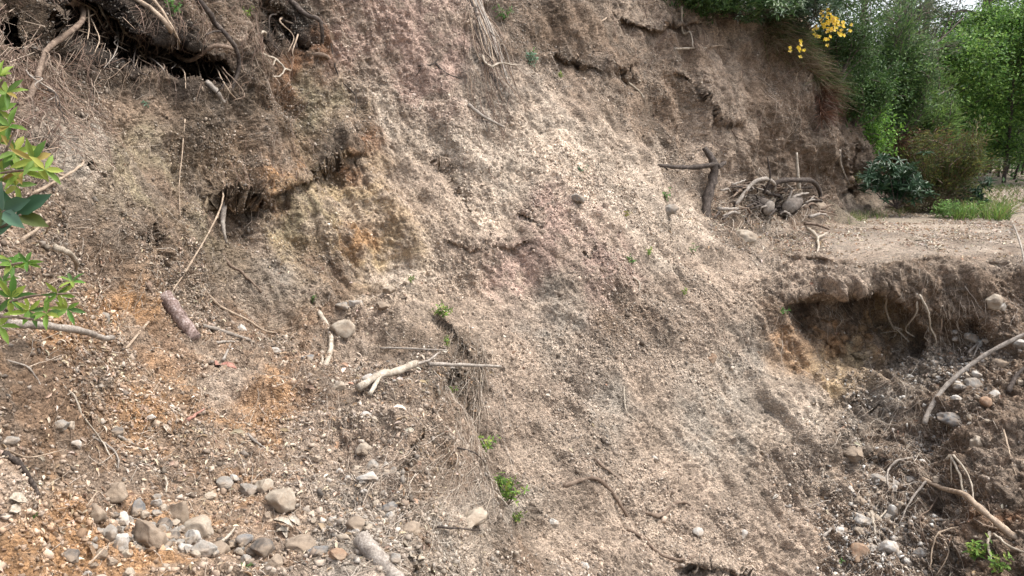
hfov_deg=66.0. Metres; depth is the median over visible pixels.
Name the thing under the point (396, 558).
stone
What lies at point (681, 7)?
root
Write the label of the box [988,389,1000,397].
stone
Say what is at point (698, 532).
stone
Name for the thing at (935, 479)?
cobble
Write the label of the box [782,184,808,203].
stick
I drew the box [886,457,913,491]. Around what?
root
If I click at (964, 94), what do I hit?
sapling
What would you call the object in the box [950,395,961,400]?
cobble
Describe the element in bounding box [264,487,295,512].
stone
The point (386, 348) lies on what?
stick
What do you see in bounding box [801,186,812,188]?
broken stick
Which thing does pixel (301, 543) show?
stone
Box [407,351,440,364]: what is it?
stick
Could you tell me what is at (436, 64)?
twig
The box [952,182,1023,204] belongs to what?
trail grass
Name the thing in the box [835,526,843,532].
stone
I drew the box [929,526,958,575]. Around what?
root
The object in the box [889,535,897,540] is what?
cobble
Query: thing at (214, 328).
stick
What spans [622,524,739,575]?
root
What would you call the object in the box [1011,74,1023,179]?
sapling
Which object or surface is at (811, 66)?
hanging grass
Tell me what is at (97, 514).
stone
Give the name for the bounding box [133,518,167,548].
stone
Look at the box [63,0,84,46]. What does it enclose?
root
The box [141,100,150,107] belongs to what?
seedling
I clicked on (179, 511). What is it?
stone
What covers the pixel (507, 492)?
seedling
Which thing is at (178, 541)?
cobble
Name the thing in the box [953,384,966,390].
stone
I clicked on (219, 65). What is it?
hanging root
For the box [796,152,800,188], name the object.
stick
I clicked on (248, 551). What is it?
stone
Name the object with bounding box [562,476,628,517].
root
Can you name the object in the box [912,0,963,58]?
dead branch
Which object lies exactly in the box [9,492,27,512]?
stone
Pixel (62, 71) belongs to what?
fine roots
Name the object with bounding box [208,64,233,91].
hanging root
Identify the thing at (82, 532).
coarse gravel
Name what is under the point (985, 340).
stone
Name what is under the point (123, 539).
stone
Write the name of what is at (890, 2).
broadleaf tree
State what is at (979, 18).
broadleaf tree
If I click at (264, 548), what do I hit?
stone
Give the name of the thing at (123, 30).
root
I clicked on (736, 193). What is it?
broken stick
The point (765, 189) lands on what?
stick
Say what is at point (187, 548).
cobble
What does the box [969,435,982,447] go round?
stone
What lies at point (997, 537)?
root
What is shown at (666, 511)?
root
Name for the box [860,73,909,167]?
leafy shrub
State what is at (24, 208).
rhododendron branch
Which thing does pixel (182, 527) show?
cobble
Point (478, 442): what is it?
twig litter
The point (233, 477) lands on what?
stone
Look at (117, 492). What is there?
stone
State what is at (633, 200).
slope rootlets
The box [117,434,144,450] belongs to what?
twig
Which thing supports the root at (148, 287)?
attached to the hillside ground at (442, 44)
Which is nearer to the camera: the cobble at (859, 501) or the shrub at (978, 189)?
the cobble at (859, 501)
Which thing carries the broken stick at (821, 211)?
on the hillside ground at (442, 44)
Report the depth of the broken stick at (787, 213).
13.79 m
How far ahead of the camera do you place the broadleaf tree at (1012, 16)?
26.31 m
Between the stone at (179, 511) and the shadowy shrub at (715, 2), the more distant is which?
the shadowy shrub at (715, 2)
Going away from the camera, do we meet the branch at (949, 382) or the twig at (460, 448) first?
the twig at (460, 448)
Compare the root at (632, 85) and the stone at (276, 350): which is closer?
the stone at (276, 350)
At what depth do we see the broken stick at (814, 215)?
13.92 m
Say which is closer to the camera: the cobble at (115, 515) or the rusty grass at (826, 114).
the cobble at (115, 515)
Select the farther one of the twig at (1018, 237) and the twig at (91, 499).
the twig at (1018, 237)
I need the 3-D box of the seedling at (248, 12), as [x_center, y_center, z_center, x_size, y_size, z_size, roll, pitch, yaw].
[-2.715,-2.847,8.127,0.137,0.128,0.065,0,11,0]
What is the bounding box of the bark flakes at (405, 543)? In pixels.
[403,540,435,574]
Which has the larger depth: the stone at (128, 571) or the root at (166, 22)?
the root at (166, 22)
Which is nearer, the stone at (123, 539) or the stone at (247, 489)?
the stone at (123, 539)
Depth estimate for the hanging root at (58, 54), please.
5.57 m
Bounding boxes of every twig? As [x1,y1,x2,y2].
[4,449,66,457]
[86,491,102,506]
[88,540,114,564]
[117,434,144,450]
[163,475,167,492]
[185,408,204,420]
[247,433,269,451]
[317,310,340,364]
[416,59,460,78]
[437,526,480,530]
[457,447,485,462]
[967,342,979,356]
[1012,224,1023,264]
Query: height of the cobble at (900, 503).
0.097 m
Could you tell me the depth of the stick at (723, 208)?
12.26 m
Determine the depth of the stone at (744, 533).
6.92 m
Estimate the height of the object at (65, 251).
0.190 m
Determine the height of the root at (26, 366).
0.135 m
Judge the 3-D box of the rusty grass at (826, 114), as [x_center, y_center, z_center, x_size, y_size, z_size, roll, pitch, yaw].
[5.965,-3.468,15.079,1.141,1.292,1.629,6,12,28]
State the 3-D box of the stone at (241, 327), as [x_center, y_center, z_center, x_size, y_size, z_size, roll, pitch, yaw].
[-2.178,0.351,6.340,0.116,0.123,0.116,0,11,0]
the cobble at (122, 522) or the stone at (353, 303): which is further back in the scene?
the stone at (353, 303)
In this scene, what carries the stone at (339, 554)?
on the hillside ground at (442, 44)
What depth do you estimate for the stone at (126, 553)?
2.95 m
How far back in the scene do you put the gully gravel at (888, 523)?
8.28 m
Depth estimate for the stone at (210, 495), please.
3.64 m
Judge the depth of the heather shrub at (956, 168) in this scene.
16.64 m
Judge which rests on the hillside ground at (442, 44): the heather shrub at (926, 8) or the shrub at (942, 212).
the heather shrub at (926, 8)
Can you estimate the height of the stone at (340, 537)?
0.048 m
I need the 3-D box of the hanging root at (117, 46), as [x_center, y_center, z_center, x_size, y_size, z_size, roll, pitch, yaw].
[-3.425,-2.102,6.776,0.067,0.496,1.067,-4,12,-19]
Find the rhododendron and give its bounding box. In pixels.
[854,151,939,208]
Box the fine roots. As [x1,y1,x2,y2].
[0,0,860,250]
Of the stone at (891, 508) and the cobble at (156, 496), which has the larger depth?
the stone at (891, 508)
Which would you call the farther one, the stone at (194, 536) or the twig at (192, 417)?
the twig at (192, 417)
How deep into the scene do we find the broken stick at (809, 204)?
14.27 m
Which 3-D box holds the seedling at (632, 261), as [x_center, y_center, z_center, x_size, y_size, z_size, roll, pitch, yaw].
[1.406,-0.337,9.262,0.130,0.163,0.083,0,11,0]
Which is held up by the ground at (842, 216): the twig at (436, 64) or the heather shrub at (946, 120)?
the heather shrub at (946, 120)
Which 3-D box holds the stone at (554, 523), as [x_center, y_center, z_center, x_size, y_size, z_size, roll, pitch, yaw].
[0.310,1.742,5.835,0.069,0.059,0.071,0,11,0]
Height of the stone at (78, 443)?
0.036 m
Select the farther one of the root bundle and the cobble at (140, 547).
the root bundle
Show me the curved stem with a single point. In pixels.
(174, 287)
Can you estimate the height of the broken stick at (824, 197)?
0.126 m
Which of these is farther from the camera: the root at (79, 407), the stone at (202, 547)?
the root at (79, 407)
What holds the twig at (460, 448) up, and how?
on the hillside ground at (442, 44)
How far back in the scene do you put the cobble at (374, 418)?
4.37 m
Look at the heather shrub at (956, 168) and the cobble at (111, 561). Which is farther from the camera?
the heather shrub at (956, 168)
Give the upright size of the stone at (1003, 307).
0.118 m
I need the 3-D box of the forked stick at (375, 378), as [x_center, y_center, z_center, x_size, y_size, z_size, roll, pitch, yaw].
[-0.805,0.551,5.066,0.140,0.134,0.842,2,11,12]
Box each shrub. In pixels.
[663,0,777,24]
[688,0,807,24]
[760,0,850,34]
[788,0,895,82]
[834,38,927,131]
[839,0,951,145]
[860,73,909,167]
[869,0,967,126]
[877,123,957,176]
[881,141,909,179]
[887,68,970,156]
[887,176,975,213]
[890,111,1016,210]
[928,193,984,218]
[950,176,997,204]
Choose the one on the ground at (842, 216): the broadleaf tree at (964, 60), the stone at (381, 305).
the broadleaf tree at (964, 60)
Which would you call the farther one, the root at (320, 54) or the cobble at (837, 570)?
the root at (320, 54)
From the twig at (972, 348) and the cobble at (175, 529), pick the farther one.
the twig at (972, 348)
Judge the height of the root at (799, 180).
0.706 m
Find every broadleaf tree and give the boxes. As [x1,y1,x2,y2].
[815,0,935,33]
[867,0,969,38]
[917,0,1023,164]
[922,19,1023,165]
[933,0,1023,182]
[933,5,1023,171]
[986,2,1023,156]
[987,5,1023,134]
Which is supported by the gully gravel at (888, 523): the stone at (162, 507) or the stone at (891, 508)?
the stone at (891, 508)
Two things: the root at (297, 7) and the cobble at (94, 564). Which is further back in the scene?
the root at (297, 7)
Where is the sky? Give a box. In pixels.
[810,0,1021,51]
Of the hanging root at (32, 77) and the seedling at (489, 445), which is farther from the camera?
the seedling at (489, 445)
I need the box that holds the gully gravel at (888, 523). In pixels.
[755,333,1020,575]
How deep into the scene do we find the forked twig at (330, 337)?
6.45 m
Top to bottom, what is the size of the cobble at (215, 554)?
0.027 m
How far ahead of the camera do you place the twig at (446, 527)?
4.13 m
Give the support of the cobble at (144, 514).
on the hillside ground at (442, 44)
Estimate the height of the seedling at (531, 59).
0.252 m
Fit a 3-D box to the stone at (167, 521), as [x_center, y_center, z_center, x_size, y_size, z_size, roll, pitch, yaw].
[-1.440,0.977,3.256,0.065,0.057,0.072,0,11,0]
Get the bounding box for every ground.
[0,0,1023,575]
[828,151,1023,240]
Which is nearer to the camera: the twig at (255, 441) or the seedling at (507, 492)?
the twig at (255, 441)
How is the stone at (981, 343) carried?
on the hillside ground at (442, 44)
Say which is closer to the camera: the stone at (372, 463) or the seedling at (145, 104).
the stone at (372, 463)
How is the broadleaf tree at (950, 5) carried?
on the ground at (842, 216)
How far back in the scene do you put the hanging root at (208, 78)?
7.96 m
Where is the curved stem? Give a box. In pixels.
[126,188,227,347]
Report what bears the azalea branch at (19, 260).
on the hillside ground at (442, 44)
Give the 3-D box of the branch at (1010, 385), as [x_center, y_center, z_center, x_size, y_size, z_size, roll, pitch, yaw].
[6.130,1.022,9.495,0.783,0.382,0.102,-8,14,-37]
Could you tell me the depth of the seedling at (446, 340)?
6.72 m
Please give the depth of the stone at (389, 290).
7.24 m
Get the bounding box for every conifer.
[875,0,980,88]
[916,0,1023,174]
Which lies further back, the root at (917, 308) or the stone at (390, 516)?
the root at (917, 308)
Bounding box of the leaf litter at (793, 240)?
[73,174,1023,575]
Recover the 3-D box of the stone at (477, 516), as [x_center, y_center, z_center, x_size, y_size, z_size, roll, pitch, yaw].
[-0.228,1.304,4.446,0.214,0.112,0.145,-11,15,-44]
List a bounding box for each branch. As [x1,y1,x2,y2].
[0,60,63,197]
[0,180,51,234]
[0,251,84,343]
[6,319,114,340]
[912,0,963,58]
[921,333,1023,424]
[1006,366,1023,393]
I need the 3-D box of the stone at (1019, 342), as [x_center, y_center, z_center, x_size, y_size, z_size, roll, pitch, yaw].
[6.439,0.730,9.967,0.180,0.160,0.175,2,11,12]
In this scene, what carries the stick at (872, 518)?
on the hillside ground at (442, 44)
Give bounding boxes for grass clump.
[943,194,1022,220]
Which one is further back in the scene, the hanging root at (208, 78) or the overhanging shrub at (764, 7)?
the overhanging shrub at (764, 7)
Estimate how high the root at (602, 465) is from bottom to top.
0.317 m
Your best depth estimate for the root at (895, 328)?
10.73 m
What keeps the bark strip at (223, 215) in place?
hanging from the hillside ground at (442, 44)
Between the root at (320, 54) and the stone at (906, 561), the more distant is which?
the root at (320, 54)
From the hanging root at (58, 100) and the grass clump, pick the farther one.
the grass clump
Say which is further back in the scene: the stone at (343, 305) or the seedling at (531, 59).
the seedling at (531, 59)
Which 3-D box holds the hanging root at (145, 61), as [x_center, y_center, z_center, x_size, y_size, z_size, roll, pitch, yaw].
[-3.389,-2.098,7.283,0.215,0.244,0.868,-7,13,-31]
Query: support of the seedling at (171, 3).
on the hillside ground at (442, 44)
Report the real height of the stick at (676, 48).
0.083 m
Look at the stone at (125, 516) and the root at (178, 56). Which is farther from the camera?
the root at (178, 56)
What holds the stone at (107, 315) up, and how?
on the hillside ground at (442, 44)
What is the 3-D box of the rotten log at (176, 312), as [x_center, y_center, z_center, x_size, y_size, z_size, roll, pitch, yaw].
[-2.288,0.195,5.427,0.328,0.356,0.119,4,12,19]
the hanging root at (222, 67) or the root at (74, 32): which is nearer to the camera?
the root at (74, 32)
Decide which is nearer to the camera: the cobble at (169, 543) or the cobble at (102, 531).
the cobble at (102, 531)
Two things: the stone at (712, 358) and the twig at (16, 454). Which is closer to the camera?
the twig at (16, 454)
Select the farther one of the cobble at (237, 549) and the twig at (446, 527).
the twig at (446, 527)
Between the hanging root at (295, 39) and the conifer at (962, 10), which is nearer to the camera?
the hanging root at (295, 39)
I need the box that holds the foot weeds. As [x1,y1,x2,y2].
[847,205,920,223]
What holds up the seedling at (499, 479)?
on the hillside ground at (442, 44)
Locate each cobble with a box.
[89,562,98,568]
[94,548,107,559]
[97,527,105,536]
[107,557,117,565]
[112,512,119,518]
[118,520,126,525]
[118,546,124,552]
[132,508,142,516]
[135,545,144,549]
[140,510,149,518]
[151,494,161,499]
[151,509,161,516]
[158,525,165,530]
[165,541,173,546]
[169,527,178,531]
[171,531,180,539]
[172,519,180,525]
[175,539,184,544]
[178,525,184,531]
[184,545,190,553]
[190,550,200,557]
[211,549,218,557]
[233,547,244,553]
[236,549,243,555]
[240,554,250,562]
[312,455,320,461]
[361,449,367,455]
[370,416,377,422]
[833,568,844,572]
[853,496,866,504]
[882,513,892,519]
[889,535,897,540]
[895,501,903,508]
[932,476,938,482]
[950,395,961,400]
[964,332,970,338]
[966,414,972,420]
[1016,379,1023,385]
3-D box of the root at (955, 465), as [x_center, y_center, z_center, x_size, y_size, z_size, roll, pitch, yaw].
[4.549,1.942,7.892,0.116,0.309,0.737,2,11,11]
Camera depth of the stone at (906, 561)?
7.58 m
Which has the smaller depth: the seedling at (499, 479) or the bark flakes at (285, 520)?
the bark flakes at (285, 520)
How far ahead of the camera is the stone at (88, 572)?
2.73 m
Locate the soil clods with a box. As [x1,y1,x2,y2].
[447,0,1023,574]
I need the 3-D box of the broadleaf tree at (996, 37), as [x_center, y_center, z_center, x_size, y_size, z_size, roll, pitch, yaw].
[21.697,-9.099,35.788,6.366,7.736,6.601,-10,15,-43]
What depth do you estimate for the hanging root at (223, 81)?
7.56 m
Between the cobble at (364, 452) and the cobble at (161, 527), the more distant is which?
the cobble at (364, 452)
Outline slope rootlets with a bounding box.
[287,12,835,542]
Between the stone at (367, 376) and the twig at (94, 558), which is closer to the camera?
the twig at (94, 558)
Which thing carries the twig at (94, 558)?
on the hillside ground at (442, 44)
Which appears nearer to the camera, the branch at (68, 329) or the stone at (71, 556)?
the stone at (71, 556)
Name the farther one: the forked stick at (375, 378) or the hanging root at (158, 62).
the hanging root at (158, 62)
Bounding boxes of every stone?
[6,436,19,445]
[9,492,27,512]
[55,419,69,431]
[63,548,79,563]
[67,421,74,429]
[71,440,81,448]
[82,570,91,575]
[89,503,106,523]
[102,312,109,321]
[104,524,117,541]
[105,482,127,503]
[111,426,123,436]
[113,533,129,548]
[115,511,129,525]
[122,549,132,557]
[122,567,134,575]
[130,498,145,518]
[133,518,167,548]
[147,414,155,419]
[150,499,161,507]
[156,517,172,527]
[159,504,166,510]
[164,501,188,523]
[178,543,191,552]
[183,515,213,538]
[184,529,200,544]
[190,539,217,557]
[203,492,216,499]
[213,540,230,553]
[216,476,232,488]
[227,539,237,548]
[230,474,239,480]
[235,533,252,546]
[238,324,246,329]
[239,483,256,496]
[245,548,255,556]
[250,538,274,558]
[255,478,273,492]
[263,511,271,520]
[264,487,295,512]
[266,554,282,567]
[272,347,280,352]
[285,534,316,552]
[301,354,313,360]
[307,545,327,556]
[329,319,355,338]
[329,547,346,560]
[332,381,345,390]
[335,301,347,309]
[336,534,350,542]
[345,516,364,532]
[349,300,363,308]
[351,465,361,470]
[355,442,371,455]
[356,471,377,481]
[360,374,371,379]
[365,459,378,470]
[371,499,379,505]
[377,301,389,309]
[382,286,394,293]
[382,501,397,511]
[385,511,393,519]
[391,553,400,563]
[402,521,420,536]
[465,506,487,528]
[549,518,558,527]
[571,193,584,203]
[581,561,588,569]
[665,204,678,215]
[692,527,703,537]
[708,353,716,363]
[736,229,757,244]
[741,529,747,539]
[811,201,826,210]
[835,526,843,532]
[845,446,863,462]
[850,542,869,562]
[852,526,863,534]
[853,512,871,525]
[870,473,885,484]
[870,544,877,550]
[877,540,900,555]
[886,504,897,520]
[902,476,917,484]
[902,558,912,567]
[910,547,927,558]
[936,412,961,426]
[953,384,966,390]
[963,377,980,387]
[964,332,977,342]
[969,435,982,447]
[971,371,981,378]
[975,336,983,346]
[979,396,992,407]
[982,337,989,343]
[985,294,1003,309]
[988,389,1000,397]
[991,358,1008,368]
[1000,303,1005,310]
[1012,339,1023,348]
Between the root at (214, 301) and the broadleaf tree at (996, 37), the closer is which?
the root at (214, 301)
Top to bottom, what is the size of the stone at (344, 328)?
0.180 m
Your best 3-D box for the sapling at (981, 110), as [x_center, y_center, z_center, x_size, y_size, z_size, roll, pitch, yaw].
[17.392,-6.277,29.080,2.918,4.734,3.652,-9,14,-39]
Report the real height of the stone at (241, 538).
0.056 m
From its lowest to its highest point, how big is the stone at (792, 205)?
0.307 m
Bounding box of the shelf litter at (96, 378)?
[0,24,490,575]
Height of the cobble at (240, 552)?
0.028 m
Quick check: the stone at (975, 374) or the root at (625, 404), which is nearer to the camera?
the root at (625, 404)
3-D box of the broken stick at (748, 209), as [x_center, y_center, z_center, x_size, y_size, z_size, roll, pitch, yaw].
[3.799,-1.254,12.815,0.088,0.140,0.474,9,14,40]
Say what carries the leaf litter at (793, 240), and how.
on the hillside ground at (442, 44)
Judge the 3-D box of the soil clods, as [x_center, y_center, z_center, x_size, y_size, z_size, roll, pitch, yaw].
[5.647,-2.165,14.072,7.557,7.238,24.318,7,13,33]
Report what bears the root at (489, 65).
on the hillside ground at (442, 44)
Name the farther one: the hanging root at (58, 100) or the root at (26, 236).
the hanging root at (58, 100)
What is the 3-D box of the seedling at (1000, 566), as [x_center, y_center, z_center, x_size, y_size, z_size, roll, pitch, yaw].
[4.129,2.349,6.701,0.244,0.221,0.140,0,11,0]
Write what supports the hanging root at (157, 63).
hanging from the hillside ground at (442, 44)
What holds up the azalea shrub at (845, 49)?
on the hillside ground at (442, 44)
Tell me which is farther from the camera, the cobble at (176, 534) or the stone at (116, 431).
the stone at (116, 431)
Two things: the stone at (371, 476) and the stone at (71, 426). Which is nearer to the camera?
the stone at (71, 426)
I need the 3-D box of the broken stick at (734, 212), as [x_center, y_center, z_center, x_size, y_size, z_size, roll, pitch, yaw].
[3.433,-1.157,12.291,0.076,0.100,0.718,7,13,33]
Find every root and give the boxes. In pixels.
[7,359,40,384]
[18,1,85,123]
[19,220,50,243]
[25,69,56,101]
[31,160,84,194]
[33,76,52,96]
[36,49,61,77]
[42,89,65,123]
[47,89,66,116]
[49,51,60,75]
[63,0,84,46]
[63,385,116,467]
[78,3,109,38]
[79,1,101,24]
[85,7,89,39]
[89,5,99,52]
[92,436,119,467]
[97,4,107,28]
[99,11,114,35]
[100,13,148,66]
[103,9,121,46]
[104,21,118,67]
[110,30,130,46]
[114,28,128,51]
[125,40,137,69]
[128,43,149,76]
[134,0,180,60]
[137,49,166,71]
[139,37,150,66]
[145,56,165,76]
[145,281,153,293]
[149,51,164,78]
[152,52,169,83]
[153,56,176,68]
[171,44,233,62]
[171,64,185,88]
[178,119,185,215]
[195,57,224,94]
[196,0,240,100]
[202,63,223,93]
[203,286,295,332]
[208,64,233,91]
[211,63,237,100]
[217,63,231,89]
[221,66,244,100]
[223,253,266,296]
[263,53,291,76]
[268,13,279,51]
[272,17,284,40]
[279,0,323,47]
[279,16,293,51]
[285,20,298,57]
[290,9,356,113]
[313,52,329,59]
[481,52,517,66]
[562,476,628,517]
[590,455,631,501]
[621,76,643,97]
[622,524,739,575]
[623,370,642,422]
[632,276,640,290]
[642,501,697,517]
[680,6,693,47]
[735,177,775,205]
[763,177,821,197]
[880,298,908,341]
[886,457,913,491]
[900,481,926,522]
[905,293,918,336]
[918,294,936,346]
[919,495,938,548]
[921,477,1017,540]
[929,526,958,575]
[950,454,973,498]
[986,531,1023,558]
[1003,429,1016,478]
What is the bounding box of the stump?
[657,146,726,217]
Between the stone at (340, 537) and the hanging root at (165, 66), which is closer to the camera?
the stone at (340, 537)
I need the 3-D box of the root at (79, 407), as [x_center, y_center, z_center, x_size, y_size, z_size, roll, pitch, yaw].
[-1.868,0.611,3.503,0.201,0.413,0.057,-2,11,-10]
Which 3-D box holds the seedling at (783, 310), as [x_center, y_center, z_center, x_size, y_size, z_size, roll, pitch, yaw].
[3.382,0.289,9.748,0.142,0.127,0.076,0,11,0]
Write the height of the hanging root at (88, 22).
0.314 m
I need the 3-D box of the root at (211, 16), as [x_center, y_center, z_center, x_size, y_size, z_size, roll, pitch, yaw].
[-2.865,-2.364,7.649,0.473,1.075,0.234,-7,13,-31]
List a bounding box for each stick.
[2,451,40,495]
[203,323,250,361]
[221,526,235,540]
[355,360,418,396]
[380,347,445,350]
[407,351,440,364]
[427,362,501,367]
[467,103,504,127]
[674,47,706,49]
[692,553,700,573]
[716,207,738,210]
[722,211,739,216]
[731,189,741,197]
[739,207,751,213]
[762,157,770,193]
[766,193,781,196]
[775,191,794,193]
[780,210,790,216]
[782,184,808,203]
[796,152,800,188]
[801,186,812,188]
[803,202,817,208]
[803,221,829,229]
[806,227,827,261]
[808,213,827,218]
[817,210,837,215]
[818,195,830,199]
[821,520,838,536]
[838,149,850,185]
[869,510,875,534]
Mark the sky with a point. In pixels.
(971, 2)
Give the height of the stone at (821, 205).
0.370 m
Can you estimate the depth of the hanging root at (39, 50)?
5.46 m
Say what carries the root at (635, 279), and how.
on the hillside ground at (442, 44)
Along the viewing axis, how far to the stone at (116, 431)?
3.73 m
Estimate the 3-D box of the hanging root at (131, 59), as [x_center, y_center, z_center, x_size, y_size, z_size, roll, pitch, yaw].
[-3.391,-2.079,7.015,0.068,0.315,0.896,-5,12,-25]
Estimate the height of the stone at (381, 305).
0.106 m
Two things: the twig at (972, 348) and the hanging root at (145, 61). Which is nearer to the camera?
the hanging root at (145, 61)
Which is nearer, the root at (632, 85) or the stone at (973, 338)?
the stone at (973, 338)
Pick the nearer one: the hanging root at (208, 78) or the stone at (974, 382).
the hanging root at (208, 78)
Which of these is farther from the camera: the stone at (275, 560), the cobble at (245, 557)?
the stone at (275, 560)
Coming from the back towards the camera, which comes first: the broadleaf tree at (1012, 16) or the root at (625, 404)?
the broadleaf tree at (1012, 16)
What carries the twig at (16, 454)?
on the hillside ground at (442, 44)
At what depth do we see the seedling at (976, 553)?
7.03 m
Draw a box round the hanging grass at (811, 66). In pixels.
[750,4,872,110]
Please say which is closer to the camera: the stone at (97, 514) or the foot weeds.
the stone at (97, 514)
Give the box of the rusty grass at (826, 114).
[809,80,857,137]
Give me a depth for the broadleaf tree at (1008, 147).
27.11 m
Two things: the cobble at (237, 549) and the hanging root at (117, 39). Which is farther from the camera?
the hanging root at (117, 39)
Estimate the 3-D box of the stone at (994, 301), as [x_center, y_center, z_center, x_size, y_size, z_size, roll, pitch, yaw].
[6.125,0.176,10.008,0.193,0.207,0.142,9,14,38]
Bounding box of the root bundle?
[465,0,518,102]
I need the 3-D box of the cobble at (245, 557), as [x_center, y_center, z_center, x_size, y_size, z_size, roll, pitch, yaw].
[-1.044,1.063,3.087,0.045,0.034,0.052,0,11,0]
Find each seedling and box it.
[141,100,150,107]
[164,0,182,15]
[242,5,253,18]
[430,301,452,319]
[444,335,449,346]
[477,434,499,451]
[492,4,513,20]
[493,472,515,489]
[500,480,529,505]
[512,511,526,522]
[525,52,538,66]
[626,253,635,264]
[662,187,670,199]
[780,307,790,314]
[852,171,861,183]
[962,533,993,560]
[988,551,1013,573]
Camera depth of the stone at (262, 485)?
3.77 m
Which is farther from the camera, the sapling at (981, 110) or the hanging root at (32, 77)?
the sapling at (981, 110)
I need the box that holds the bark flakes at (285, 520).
[272,515,300,538]
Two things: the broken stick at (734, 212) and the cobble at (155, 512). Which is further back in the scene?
the broken stick at (734, 212)
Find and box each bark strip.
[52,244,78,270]
[205,80,225,103]
[220,200,226,243]
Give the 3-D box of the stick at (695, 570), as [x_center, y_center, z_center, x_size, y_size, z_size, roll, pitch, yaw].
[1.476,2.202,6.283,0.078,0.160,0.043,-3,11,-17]
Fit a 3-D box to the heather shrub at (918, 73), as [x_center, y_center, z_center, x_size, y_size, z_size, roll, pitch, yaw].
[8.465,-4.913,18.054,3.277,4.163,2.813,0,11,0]
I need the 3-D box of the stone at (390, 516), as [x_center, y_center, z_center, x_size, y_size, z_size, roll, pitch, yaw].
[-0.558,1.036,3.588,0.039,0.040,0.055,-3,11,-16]
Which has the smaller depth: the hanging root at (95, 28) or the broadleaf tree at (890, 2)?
the hanging root at (95, 28)
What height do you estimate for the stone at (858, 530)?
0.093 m
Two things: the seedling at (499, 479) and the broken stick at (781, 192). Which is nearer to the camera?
the seedling at (499, 479)
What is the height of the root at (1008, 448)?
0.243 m
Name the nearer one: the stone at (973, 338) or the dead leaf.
the dead leaf
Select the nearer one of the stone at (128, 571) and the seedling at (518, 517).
the stone at (128, 571)
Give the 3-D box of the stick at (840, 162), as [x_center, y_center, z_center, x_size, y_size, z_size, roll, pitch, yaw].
[6.590,-2.386,15.680,0.111,0.749,0.955,8,14,36]
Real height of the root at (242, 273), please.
0.464 m
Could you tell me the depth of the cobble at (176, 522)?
3.29 m
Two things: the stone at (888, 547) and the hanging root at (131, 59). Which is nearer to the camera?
the hanging root at (131, 59)
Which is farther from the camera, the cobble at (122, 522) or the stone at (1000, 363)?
the stone at (1000, 363)
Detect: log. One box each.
[160,290,201,339]
[353,531,403,575]
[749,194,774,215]
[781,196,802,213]
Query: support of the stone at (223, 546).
on the hillside ground at (442, 44)
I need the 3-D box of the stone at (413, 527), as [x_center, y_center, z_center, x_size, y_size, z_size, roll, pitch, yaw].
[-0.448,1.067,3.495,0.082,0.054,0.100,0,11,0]
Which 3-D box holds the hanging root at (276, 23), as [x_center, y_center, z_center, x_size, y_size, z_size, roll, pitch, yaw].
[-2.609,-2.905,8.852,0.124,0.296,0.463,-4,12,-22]
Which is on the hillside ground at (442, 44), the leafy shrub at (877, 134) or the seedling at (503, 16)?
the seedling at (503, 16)
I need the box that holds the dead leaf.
[215,360,235,368]
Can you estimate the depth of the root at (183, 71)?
7.34 m
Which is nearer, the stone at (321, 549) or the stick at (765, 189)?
the stone at (321, 549)
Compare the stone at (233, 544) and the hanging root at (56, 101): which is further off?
the hanging root at (56, 101)
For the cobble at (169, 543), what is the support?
on the hillside ground at (442, 44)
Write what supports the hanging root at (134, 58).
hanging from the hillside ground at (442, 44)
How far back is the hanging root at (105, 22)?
6.95 m
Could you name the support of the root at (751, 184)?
on the hillside ground at (442, 44)
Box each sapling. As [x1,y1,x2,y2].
[948,57,995,119]
[954,68,1021,178]
[997,64,1023,176]
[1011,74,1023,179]
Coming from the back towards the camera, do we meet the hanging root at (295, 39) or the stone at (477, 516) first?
the hanging root at (295, 39)
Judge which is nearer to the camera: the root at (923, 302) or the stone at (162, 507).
the stone at (162, 507)
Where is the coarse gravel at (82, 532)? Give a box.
[0,0,1023,575]
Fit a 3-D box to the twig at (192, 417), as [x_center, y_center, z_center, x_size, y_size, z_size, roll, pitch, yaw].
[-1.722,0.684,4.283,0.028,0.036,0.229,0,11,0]
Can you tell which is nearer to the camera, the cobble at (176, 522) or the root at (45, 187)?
the cobble at (176, 522)
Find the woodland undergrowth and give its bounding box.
[969,154,1023,187]
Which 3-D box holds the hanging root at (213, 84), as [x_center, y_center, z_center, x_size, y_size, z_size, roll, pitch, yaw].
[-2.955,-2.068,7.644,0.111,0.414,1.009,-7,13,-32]
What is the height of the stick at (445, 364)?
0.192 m
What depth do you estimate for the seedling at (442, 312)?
7.03 m
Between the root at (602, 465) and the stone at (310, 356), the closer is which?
the stone at (310, 356)
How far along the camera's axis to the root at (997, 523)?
7.34 m
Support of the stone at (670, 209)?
on the hillside ground at (442, 44)
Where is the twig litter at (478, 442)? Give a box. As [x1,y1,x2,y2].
[0,62,1023,575]
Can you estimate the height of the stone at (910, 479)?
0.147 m
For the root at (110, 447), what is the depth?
3.55 m
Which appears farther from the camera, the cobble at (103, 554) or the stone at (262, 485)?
the stone at (262, 485)
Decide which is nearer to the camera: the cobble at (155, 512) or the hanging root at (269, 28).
the cobble at (155, 512)
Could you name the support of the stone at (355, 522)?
on the hillside ground at (442, 44)

